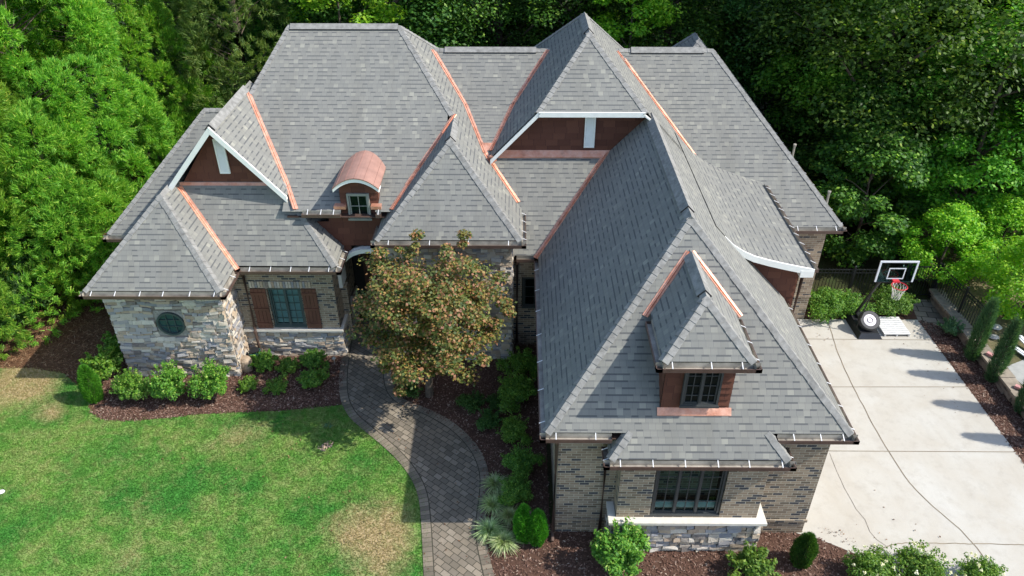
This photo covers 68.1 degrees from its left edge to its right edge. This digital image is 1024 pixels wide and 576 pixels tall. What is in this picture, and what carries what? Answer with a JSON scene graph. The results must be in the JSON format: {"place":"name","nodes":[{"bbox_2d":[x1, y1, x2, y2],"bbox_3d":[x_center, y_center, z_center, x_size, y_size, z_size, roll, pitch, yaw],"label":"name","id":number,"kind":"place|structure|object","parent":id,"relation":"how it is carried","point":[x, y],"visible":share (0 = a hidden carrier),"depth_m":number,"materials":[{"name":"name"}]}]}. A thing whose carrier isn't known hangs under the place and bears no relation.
{"place":"outdoors","nodes":[
{"label":"outdoors","id":0,"kind":"place"},
{"bbox_2d":[0,367,432,575],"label":"lawn","id":1,"kind":"structure","parent":0,"point":[260,491],"depth_m":18.39,"materials":[{"name":"green plant"}]},
{"bbox_2d":[112,359,478,570],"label":"leaf litter","id":2,"kind":"object","parent":1,"relation":"on","point":[349,490],"visible":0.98,"depth_m":18.90,"materials":[{"name":"plant"}]},
{"bbox_2d":[348,320,482,575],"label":"path","id":3,"kind":"structure","parent":0,"point":[440,466],"depth_m":19.43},
{"bbox_2d":[339,327,493,575],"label":"path edging","id":4,"kind":"object","parent":3,"relation":"on","point":[427,541],"visible":0.79,"depth_m":19.36,"materials":[{"name":"grey stone"}]},
{"bbox_2d":[484,524,521,558],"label":"ornamental grass","id":5,"kind":"object","parent":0,"point":[506,541],"depth_m":17.11,"materials":[{"name":"green plant"}]},
{"bbox_2d":[11,0,1023,548],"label":"ground","id":6,"kind":"structure","parent":0,"point":[825,262],"depth_m":26.82,"materials":[{"name":"brown soil"}]},
{"bbox_2d":[2,1,109,117],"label":"broadleaf tree","id":7,"kind":"object","parent":6,"relation":"on","point":[62,26],"visible":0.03,"depth_m":34.87,"materials":[{"name":"green plant"}]},
{"bbox_2d":[0,178,144,410],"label":"pine straw","id":8,"kind":"object","parent":6,"relation":"on","point":[67,366],"visible":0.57,"depth_m":23.48,"materials":[{"name":"plant"}]},
{"bbox_2d":[0,290,26,339],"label":"garden bush","id":9,"kind":"object","parent":8,"relation":"on","point":[17,320],"visible":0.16,"depth_m":23.04,"materials":[{"name":"green plant"}]},
{"bbox_2d":[0,252,59,317],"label":"garden bush","id":10,"kind":"object","parent":8,"relation":"on","point":[14,286],"visible":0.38,"depth_m":23.31,"materials":[{"name":"green plant"}]},
{"bbox_2d":[0,29,94,245],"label":"cedar tree","id":11,"kind":"object","parent":8,"relation":"on","point":[15,84],"visible":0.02,"depth_m":26.38,"materials":[{"name":"green plant"}]},
{"bbox_2d":[15,239,89,286],"bbox_3d":[-15.423,-0.708,25.140,2.410,2.074,2.248,12,36,16],"label":"garden bush","id":12,"kind":"object","parent":8,"relation":"on","point":[52,248],"visible":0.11,"depth_m":24.91,"materials":[{"name":"green plant"}]},
{"bbox_2d":[0,80,115,359],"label":"cedar tree","id":13,"kind":"object","parent":8,"relation":"on","point":[7,98],"visible":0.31,"depth_m":22.70,"materials":[{"name":"green plant"}]},
{"bbox_2d":[0,95,138,345],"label":"cedar tree","id":14,"kind":"object","parent":8,"relation":"on","point":[46,129],"visible":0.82,"depth_m":22.84,"materials":[{"name":"green plant"}]},
{"bbox_2d":[0,0,177,312],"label":"cedar tree","id":15,"kind":"object","parent":8,"relation":"on","point":[88,18],"visible":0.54,"depth_m":24.34,"materials":[{"name":"green plant"}]},
{"bbox_2d":[101,331,123,354],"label":"broadleaf shrub","id":16,"kind":"object","parent":8,"relation":"on","point":[109,339],"visible":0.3,"depth_m":22.40,"materials":[{"name":"green plant"}]},
{"bbox_2d":[0,0,234,197],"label":"cedar tree","id":17,"kind":"object","parent":6,"relation":"on","point":[159,69],"visible":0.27,"depth_m":29.33,"materials":[{"name":"green plant"}]},
{"bbox_2d":[60,0,261,115],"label":"broadleaf tree","id":18,"kind":"object","parent":6,"relation":"on","point":[219,35],"visible":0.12,"depth_m":36.16,"materials":[{"name":"green plant"}]},
{"bbox_2d":[117,0,256,71],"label":"broadleaf tree","id":19,"kind":"object","parent":6,"relation":"on","point":[175,23],"visible":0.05,"depth_m":41.95,"materials":[{"name":"green plant"}]},
{"bbox_2d":[85,355,346,421],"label":"bark mulch","id":20,"kind":"object","parent":6,"relation":"on","point":[174,403],"visible":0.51,"depth_m":21.25,"materials":[{"name":"brown wood"}]},
{"bbox_2d":[76,364,104,403],"bbox_3d":[-11.645,2.613,20.858,0.645,1.339,0.657,0,34,0],"label":"arborvitae","id":21,"kind":"object","parent":20,"relation":"on","point":[89,384],"visible":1,"depth_m":20.75,"materials":[{"name":"green plant"}]},
{"bbox_2d":[78,344,123,379],"bbox_3d":[-11.642,2.192,21.666,1.042,1.150,1.126,20,39,27],"label":"broadleaf shrub","id":22,"kind":"object","parent":20,"relation":"on","point":[102,364],"visible":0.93,"depth_m":21.47,"materials":[{"name":"green plant"}]},
{"bbox_2d":[109,367,150,400],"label":"round shrub","id":23,"kind":"object","parent":20,"relation":"on","point":[133,386],"visible":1,"depth_m":20.75,"materials":[{"name":"green plant"}]},
{"bbox_2d":[145,359,187,400],"bbox_3d":[-9.486,2.610,20.850,1.081,1.374,1.284,-14,36,-20],"label":"round shrub","id":24,"kind":"object","parent":20,"relation":"on","point":[169,383],"visible":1,"depth_m":20.61,"materials":[{"name":"green plant"}]},
{"bbox_2d":[185,358,230,399],"bbox_3d":[-8.323,2.577,20.899,1.060,1.374,1.259,26,42,33],"label":"round shrub","id":25,"kind":"object","parent":20,"relation":"on","point":[209,384],"visible":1,"depth_m":20.71,"materials":[{"name":"green plant"}]},
{"bbox_2d":[241,355,252,372],"bbox_3d":[-7.810,2.209,22.243,0.380,0.460,0.370,0,34,0],"label":"rock","id":26,"kind":"object","parent":20,"relation":"on","point":[246,360],"visible":0.91,"depth_m":22.11,"materials":[{"name":"beige stone"}]},
{"bbox_2d":[236,375,258,393],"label":"shrub","id":27,"kind":"object","parent":20,"relation":"on","point":[248,383],"visible":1,"depth_m":21.41,"materials":[{"name":"green plant"}]},
{"bbox_2d":[248,349,278,372],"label":"shrub","id":28,"kind":"object","parent":20,"relation":"on","point":[263,360],"visible":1,"depth_m":22.12,"materials":[{"name":"green plant"}]},
{"bbox_2d":[261,376,288,395],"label":"shrub","id":29,"kind":"object","parent":20,"relation":"on","point":[277,386],"visible":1,"depth_m":21.34,"materials":[{"name":"green plant"}]},
{"bbox_2d":[274,356,300,378],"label":"shrub","id":30,"kind":"object","parent":20,"relation":"on","point":[287,364],"visible":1,"depth_m":22.04,"materials":[{"name":"green plant"}]},
{"bbox_2d":[295,366,329,388],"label":"shrub","id":31,"kind":"object","parent":20,"relation":"on","point":[310,378],"visible":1,"depth_m":21.47,"materials":[{"name":"green plant"}]},
{"bbox_2d":[298,347,329,368],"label":"shrub","id":32,"kind":"object","parent":20,"relation":"on","point":[313,357],"visible":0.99,"depth_m":22.17,"materials":[{"name":"green plant"}]},
{"bbox_2d":[163,0,293,139],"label":"juniper tree","id":33,"kind":"object","parent":6,"relation":"on","point":[187,11],"visible":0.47,"depth_m":29.47,"materials":[{"name":"green plant"}]},
{"bbox_2d":[207,0,402,78],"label":"broadleaf tree","id":34,"kind":"object","parent":6,"relation":"on","point":[274,26],"visible":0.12,"depth_m":34.54,"materials":[{"name":"green plant"}]},
{"bbox_2d":[281,0,407,23],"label":"broadleaf tree","id":35,"kind":"object","parent":6,"relation":"on","point":[389,11],"visible":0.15,"depth_m":30.30,"materials":[{"name":"green plant"}]},
{"bbox_2d":[277,0,438,33],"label":"broadleaf tree","id":36,"kind":"object","parent":6,"relation":"on","point":[399,1],"visible":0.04,"depth_m":37.69,"materials":[{"name":"green plant"}]},
{"bbox_2d":[265,0,500,47],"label":"broadleaf tree","id":37,"kind":"object","parent":6,"relation":"on","point":[431,37],"visible":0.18,"depth_m":31.75,"materials":[{"name":"green plant"}]},
{"bbox_2d":[401,0,531,46],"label":"broadleaf tree","id":38,"kind":"object","parent":6,"relation":"on","point":[475,25],"visible":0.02,"depth_m":39.77,"materials":[{"name":"green plant"}]},
{"bbox_2d":[78,12,859,552],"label":"house","id":39,"kind":"structure","parent":6,"relation":"on","point":[648,228],"depth_m":20.69,"materials":[{"name":"grey stone"}]},
{"bbox_2d":[156,312,184,335],"bbox_3d":[-9.482,0.986,21.070,0.770,0.770,0.100,0,34,0],"label":"window","id":40,"kind":"structure","parent":39,"relation":"in","point":[170,323],"depth_m":21.09,"materials":[{"name":"teal glass"}]},
{"bbox_2d":[268,288,306,327],"bbox_3d":[-6.523,0.434,22.229,0.960,1.380,0.580,0,34,0],"label":"window","id":41,"kind":"structure","parent":39,"relation":"in","point":[286,303],"depth_m":22.11,"materials":[{"name":"teal glass"}]},
{"bbox_2d":[362,253,388,302],"bbox_3d":[-4.159,-0.362,24.187,1.100,2.450,0.090,0,34,0],"label":"front door","id":42,"kind":"structure","parent":39,"relation":"in","point":[365,256],"depth_m":24.03,"materials":[{"name":"brown wood"}]},
{"bbox_2d":[522,277,534,307],"bbox_3d":[0.660,0.000,22.515,0.740,1.080,0.580,0,34,0],"label":"window","id":43,"kind":"structure","parent":39,"relation":"in","point":[528,283],"depth_m":22.71,"materials":[{"name":"black glass"}]},
{"bbox_2d":[649,471,727,516],"bbox_3d":[3.769,4.193,16.379,1.520,1.550,0.580,0,34,0],"label":"window","id":44,"kind":"structure","parent":39,"relation":"in","point":[659,507],"depth_m":16.46,"materials":[{"name":"black glass"}]},
{"bbox_2d":[390,0,603,46],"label":"broadleaf tree","id":45,"kind":"object","parent":6,"relation":"on","point":[496,17],"visible":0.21,"depth_m":32.45,"materials":[{"name":"green plant"}]},
{"bbox_2d":[474,0,639,46],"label":"broadleaf tree","id":46,"kind":"object","parent":6,"relation":"on","point":[503,1],"visible":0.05,"depth_m":37.85,"materials":[{"name":"green plant"}]},
{"bbox_2d":[500,0,662,46],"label":"broadleaf tree","id":47,"kind":"object","parent":6,"relation":"on","point":[620,6],"visible":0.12,"depth_m":32.99,"materials":[{"name":"green plant"}]},
{"bbox_2d":[391,344,859,575],"bbox_3d":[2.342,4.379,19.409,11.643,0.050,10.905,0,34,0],"label":"bark mulch","id":48,"kind":"object","parent":6,"relation":"on","point":[577,533],"visible":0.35,"depth_m":17.34,"materials":[{"name":"brown wood"}]},
{"bbox_2d":[392,380,422,398],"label":"dark shrub","id":49,"kind":"object","parent":48,"relation":"on","point":[409,393],"visible":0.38,"depth_m":21.13,"materials":[{"name":"green plant"}]},
{"bbox_2d":[345,228,516,397],"bbox_3d":[-1.965,1.184,19.608,4.087,5.226,4.108,-27,43,-34],"label":"maple tree","id":50,"kind":"object","parent":48,"relation":"on","point":[433,338],"visible":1,"depth_m":18.43,"materials":[{"name":"plant"}]},
{"bbox_2d":[455,389,485,414],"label":"dark shrub","id":51,"kind":"object","parent":48,"relation":"on","point":[471,403],"visible":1,"depth_m":20.73,"materials":[{"name":"green plant"}]},
{"bbox_2d":[470,514,506,544],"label":"ornamental grass","id":52,"kind":"object","parent":48,"relation":"on","point":[489,526],"depth_m":17.41,"materials":[{"name":"green plant"}]},
{"bbox_2d":[475,408,503,431],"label":"dark shrub","id":53,"kind":"object","parent":48,"relation":"on","point":[488,419],"visible":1,"depth_m":20.14,"materials":[{"name":"green plant"}]},
{"bbox_2d":[484,393,500,410],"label":"dark shrub","id":54,"kind":"object","parent":48,"relation":"on","point":[492,400],"visible":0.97,"depth_m":20.87,"materials":[{"name":"green plant"}]},
{"bbox_2d":[478,491,507,516],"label":"ornamental grass","id":55,"kind":"object","parent":48,"relation":"on","point":[492,503],"depth_m":18.00,"materials":[{"name":"green plant"}]},
{"bbox_2d":[479,471,507,495],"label":"ornamental grass","id":56,"kind":"object","parent":48,"relation":"on","point":[492,482],"depth_m":18.56,"materials":[{"name":"green plant"}]},
{"bbox_2d":[494,504,517,527],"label":"ornamental grass","id":57,"kind":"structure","parent":48,"relation":"on","point":[507,513],"depth_m":17.77,"materials":[{"name":"green plant"}]},
{"bbox_2d":[495,413,532,446],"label":"azalea shrub","id":58,"kind":"object","parent":48,"relation":"on","point":[513,429],"visible":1,"depth_m":19.58,"materials":[{"name":"green plant"}]},
{"bbox_2d":[496,468,533,505],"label":"azalea shrub","id":59,"kind":"object","parent":48,"relation":"on","point":[516,489],"visible":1,"depth_m":17.92,"materials":[{"name":"green plant"}]},
{"bbox_2d":[495,345,537,377],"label":"azalea shrub","id":60,"kind":"object","parent":48,"relation":"on","point":[525,361],"visible":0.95,"depth_m":21.70,"materials":[{"name":"green plant"}]},
{"bbox_2d":[497,370,537,414],"bbox_3d":[0.162,2.876,20.728,1.158,1.073,1.390,-1,34,-1],"label":"azalea shrub","id":61,"kind":"object","parent":48,"relation":"on","point":[518,388],"visible":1,"depth_m":20.58,"materials":[{"name":"green plant"}]},
{"bbox_2d":[501,442,545,474],"bbox_3d":[0.244,4.264,18.910,1.036,0.800,0.863,-23,40,-30],"label":"azalea shrub","id":62,"kind":"object","parent":48,"relation":"on","point":[517,460],"visible":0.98,"depth_m":18.73,"materials":[{"name":"green plant"}]},
{"bbox_2d":[512,502,550,547],"bbox_3d":[0.425,5.284,16.978,0.912,1.250,0.572,7,35,11],"label":"arborvitae","id":63,"kind":"object","parent":48,"relation":"on","point":[530,526],"visible":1,"depth_m":16.83,"materials":[{"name":"green plant"}]},
{"bbox_2d":[590,516,651,575],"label":"round shrub","id":64,"kind":"object","parent":48,"relation":"on","point":[617,554],"visible":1,"depth_m":16.04,"materials":[{"name":"green plant"}]},
{"bbox_2d":[725,540,780,575],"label":"shrub","id":65,"kind":"object","parent":48,"relation":"on","point":[752,560],"visible":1,"depth_m":16.32,"materials":[{"name":"green plant"}]},
{"bbox_2d":[789,531,820,568],"bbox_3d":[6.391,5.701,16.524,0.642,1.075,0.611,0,34,0],"label":"arborvitae","id":66,"kind":"object","parent":48,"relation":"on","point":[804,549],"visible":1,"depth_m":16.40,"materials":[{"name":"green plant"}]},
{"bbox_2d":[841,543,900,575],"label":"flowering shrub","id":67,"kind":"object","parent":48,"relation":"on","point":[868,564],"visible":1,"depth_m":16.27,"materials":[{"name":"green plant"}]},
{"bbox_2d":[885,538,953,575],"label":"flowering shrub","id":68,"kind":"object","parent":48,"relation":"on","point":[917,563],"visible":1,"depth_m":16.16,"materials":[{"name":"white plant"}]},
{"bbox_2d":[953,552,1008,575],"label":"flowering shrub","id":69,"kind":"object","parent":48,"relation":"on","point":[980,567],"visible":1,"depth_m":16.17,"materials":[{"name":"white plant"}]},
{"bbox_2d":[592,0,686,48],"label":"broadleaf tree","id":70,"kind":"object","parent":6,"relation":"on","point":[613,32],"visible":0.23,"depth_m":29.74,"materials":[{"name":"green plant"}]},
{"bbox_2d":[557,0,776,82],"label":"broadleaf tree","id":71,"kind":"object","parent":6,"relation":"on","point":[714,33],"visible":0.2,"depth_m":31.53,"materials":[{"name":"green plant"}]},
{"bbox_2d":[651,0,791,85],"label":"broadleaf tree","id":72,"kind":"object","parent":6,"relation":"on","point":[700,3],"visible":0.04,"depth_m":38.59,"materials":[{"name":"green plant"}]},
{"bbox_2d":[695,0,867,139],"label":"broadleaf tree","id":73,"kind":"object","parent":6,"relation":"on","point":[756,98],"visible":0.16,"depth_m":31.48,"materials":[{"name":"green plant"}]},
{"bbox_2d":[747,0,911,98],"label":"broadleaf tree","id":74,"kind":"object","parent":6,"relation":"on","point":[789,45],"visible":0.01,"depth_m":36.46,"materials":[{"name":"green plant"}]},
{"bbox_2d":[747,0,968,196],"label":"broadleaf tree","id":75,"kind":"object","parent":6,"relation":"on","point":[830,74],"visible":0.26,"depth_m":28.21,"materials":[{"name":"green plant"}]},
{"bbox_2d":[804,294,916,318],"bbox_3d":[11.310,0.602,25.038,3.935,0.001,1.400,0,34,0],"label":"mulch bed","id":76,"kind":"object","parent":6,"relation":"on","point":[912,315],"visible":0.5,"depth_m":24.65,"materials":[{"name":"brown wood"}]},
{"bbox_2d":[806,285,856,323],"bbox_3d":[10.313,0.500,24.467,1.799,0.834,1.703,0,34,0],"label":"hedge shrub","id":77,"kind":"object","parent":76,"relation":"on","point":[828,300],"visible":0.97,"depth_m":24.31,"materials":[{"name":"green plant"}]},
{"bbox_2d":[829,288,876,314],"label":"hedge shrub","id":78,"kind":"object","parent":76,"relation":"on","point":[855,300],"visible":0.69,"depth_m":24.40,"materials":[{"name":"green plant"}]},
{"bbox_2d":[813,266,906,294],"bbox_3d":[11.272,-0.218,25.149,3.330,1.235,0.069,0,34,0],"label":"fence","id":79,"kind":"object","parent":76,"relation":"on","point":[855,269],"visible":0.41,"depth_m":25.02,"materials":[{"name":"black metal"}]},
{"bbox_2d":[866,283,920,316],"bbox_3d":[12.374,0.330,24.757,1.704,0.790,1.613,-8,35,-12],"label":"hedge shrub","id":80,"kind":"object","parent":76,"relation":"on","point":[902,305],"visible":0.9,"depth_m":24.43,"materials":[{"name":"green plant"}]},
{"bbox_2d":[901,262,942,297],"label":"gate","id":81,"kind":"structure","parent":76,"relation":"on","point":[934,281],"depth_m":25.06,"materials":[{"name":"black metal"}]},
{"bbox_2d":[786,64,955,227],"bbox_3d":[13.043,-5.078,28.218,5.906,6.118,5.296,16,37,22],"label":"broadleaf tree","id":82,"kind":"object","parent":6,"relation":"on","point":[825,152],"visible":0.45,"depth_m":26.93,"materials":[{"name":"green plant"}]},
{"bbox_2d":[813,124,938,270],"bbox_3d":[12.459,-3.310,26.646,4.725,4.895,4.236,-24,41,-31],"label":"broadleaf tree","id":83,"kind":"object","parent":6,"relation":"on","point":[883,240],"visible":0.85,"depth_m":25.69,"materials":[{"name":"green plant"}]},
{"bbox_2d":[742,0,1011,144],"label":"broadleaf tree","id":84,"kind":"object","parent":6,"relation":"on","point":[873,27],"visible":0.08,"depth_m":27.91,"materials":[{"name":"green plant"}]},
{"bbox_2d":[912,300,944,338],"bbox_3d":[13.534,0.982,24.467,0.878,0.001,2.295,5,34,8],"label":"paved corner","id":85,"kind":"object","parent":6,"relation":"on","point":[926,310],"visible":0.71,"depth_m":24.64,"materials":[{"name":"stone"}]},
{"bbox_2d":[918,320,1023,463],"bbox_3d":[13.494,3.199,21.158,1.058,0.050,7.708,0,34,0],"label":"bark mulch","id":86,"kind":"object","parent":6,"relation":"on","point":[973,376],"visible":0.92,"depth_m":21.63,"materials":[{"name":"brown wood"}]},
{"bbox_2d":[936,316,965,335],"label":"shrub","id":87,"kind":"object","parent":86,"relation":"on","point":[949,326],"visible":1,"depth_m":23.45,"materials":[{"name":"green plant"}]},
{"bbox_2d":[962,296,1001,361],"bbox_3d":[13.758,1.171,22.101,0.716,2.341,0.710,24,41,31],"label":"cypress","id":88,"kind":"object","parent":86,"relation":"on","point":[981,332],"visible":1,"depth_m":22.02,"materials":[{"name":"green plant"}]},
{"bbox_2d":[984,316,1023,382],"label":"cypress","id":89,"kind":"object","parent":86,"relation":"on","point":[1007,343],"visible":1,"depth_m":21.18,"materials":[{"name":"green plant"}]},
{"bbox_2d":[1013,380,1023,414],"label":"cypress","id":90,"kind":"object","parent":86,"relation":"on","point":[1020,396],"visible":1,"depth_m":20.59,"materials":[{"name":"green plant"}]},
{"bbox_2d":[929,288,1023,418],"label":"retaining wall","id":91,"kind":"structure","parent":6,"relation":"on","point":[1007,382],"depth_m":23.20,"materials":[{"name":"stone"}]},
{"bbox_2d":[934,263,990,324],"bbox_3d":[14.212,0.481,23.907,0.080,1.265,2.784,-3,34,-4],"label":"fence","id":92,"kind":"object","parent":91,"relation":"on","point":[966,292],"visible":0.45,"depth_m":23.95,"materials":[{"name":"black metal"}]},
{"bbox_2d":[797,319,1023,575],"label":"driveway","id":93,"kind":"structure","parent":0,"point":[926,462],"depth_m":19.32,"materials":[{"name":"concrete"}]},
{"bbox_2d":[843,261,919,338],"bbox_3d":[10.981,0.209,22.784,1.100,3.148,2.303,0,34,0],"label":"basketball hoop","id":94,"kind":"object","parent":93,"relation":"on","point":[855,327],"visible":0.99,"depth_m":23.21,"materials":[{"name":"black plastic"}]},
{"bbox_2d":[858,310,879,330],"bbox_3d":[11.153,1.024,23.660,0.660,0.502,0.571,0,34,0],"label":"spare wheel","id":95,"kind":"object","parent":94,"relation":"on","point":[869,320],"visible":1,"depth_m":23.58,"materials":[{"name":"black metal"}]},
{"bbox_2d":[878,317,910,336],"bbox_3d":[12.024,1.220,24.012,0.820,0.098,0.917,0,34,0],"label":"pallet","id":96,"kind":"object","parent":93,"relation":"on","point":[896,326],"visible":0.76,"depth_m":23.90,"materials":[{"name":"white wood"}]},
{"bbox_2d":[838,152,1023,382],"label":"terrace ground","id":97,"kind":"structure","parent":0,"point":[977,290],"depth_m":25.18,"materials":[{"name":"brown soil"}]},
{"bbox_2d":[736,0,1023,212],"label":"broadleaf tree","id":98,"kind":"object","parent":97,"relation":"on","point":[832,51],"visible":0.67,"depth_m":25.34,"materials":[{"name":"green plant"}]},
{"bbox_2d":[877,0,1023,234],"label":"broadleaf tree","id":99,"kind":"object","parent":97,"relation":"on","point":[966,177],"visible":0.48,"depth_m":25.60,"materials":[{"name":"green plant"}]},
{"bbox_2d":[895,199,1009,288],"bbox_3d":[14.614,-1.460,25.398,3.292,2.969,3.432,-22,40,-29],"label":"broadleaf tree","id":100,"kind":"object","parent":97,"relation":"on","point":[941,217],"visible":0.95,"depth_m":24.94,"materials":[{"name":"green plant"}]},
{"bbox_2d":[898,0,1023,203],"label":"broadleaf tree","id":101,"kind":"object","parent":97,"relation":"on","point":[1000,101],"visible":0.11,"depth_m":27.40,"materials":[{"name":"green plant"}]},
{"bbox_2d":[940,4,1023,198],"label":"broadleaf tree","id":102,"kind":"object","parent":97,"relation":"on","point":[1020,64],"visible":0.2,"depth_m":27.23,"materials":[{"name":"green plant"}]},
{"bbox_2d":[950,193,1023,272],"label":"broadleaf tree","id":103,"kind":"object","parent":97,"relation":"on","point":[1009,214],"visible":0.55,"depth_m":25.22,"materials":[{"name":"green plant"}]},
{"bbox_2d":[974,233,1023,325],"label":"broadleaf tree","id":104,"kind":"object","parent":97,"relation":"on","point":[996,280],"visible":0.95,"depth_m":23.30,"materials":[{"name":"green plant"}]},
{"bbox_2d":[1007,360,1023,384],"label":"patio","id":105,"kind":"structure","parent":97,"relation":"on","point":[1016,369],"depth_m":21.81,"materials":[{"name":"white concrete"}]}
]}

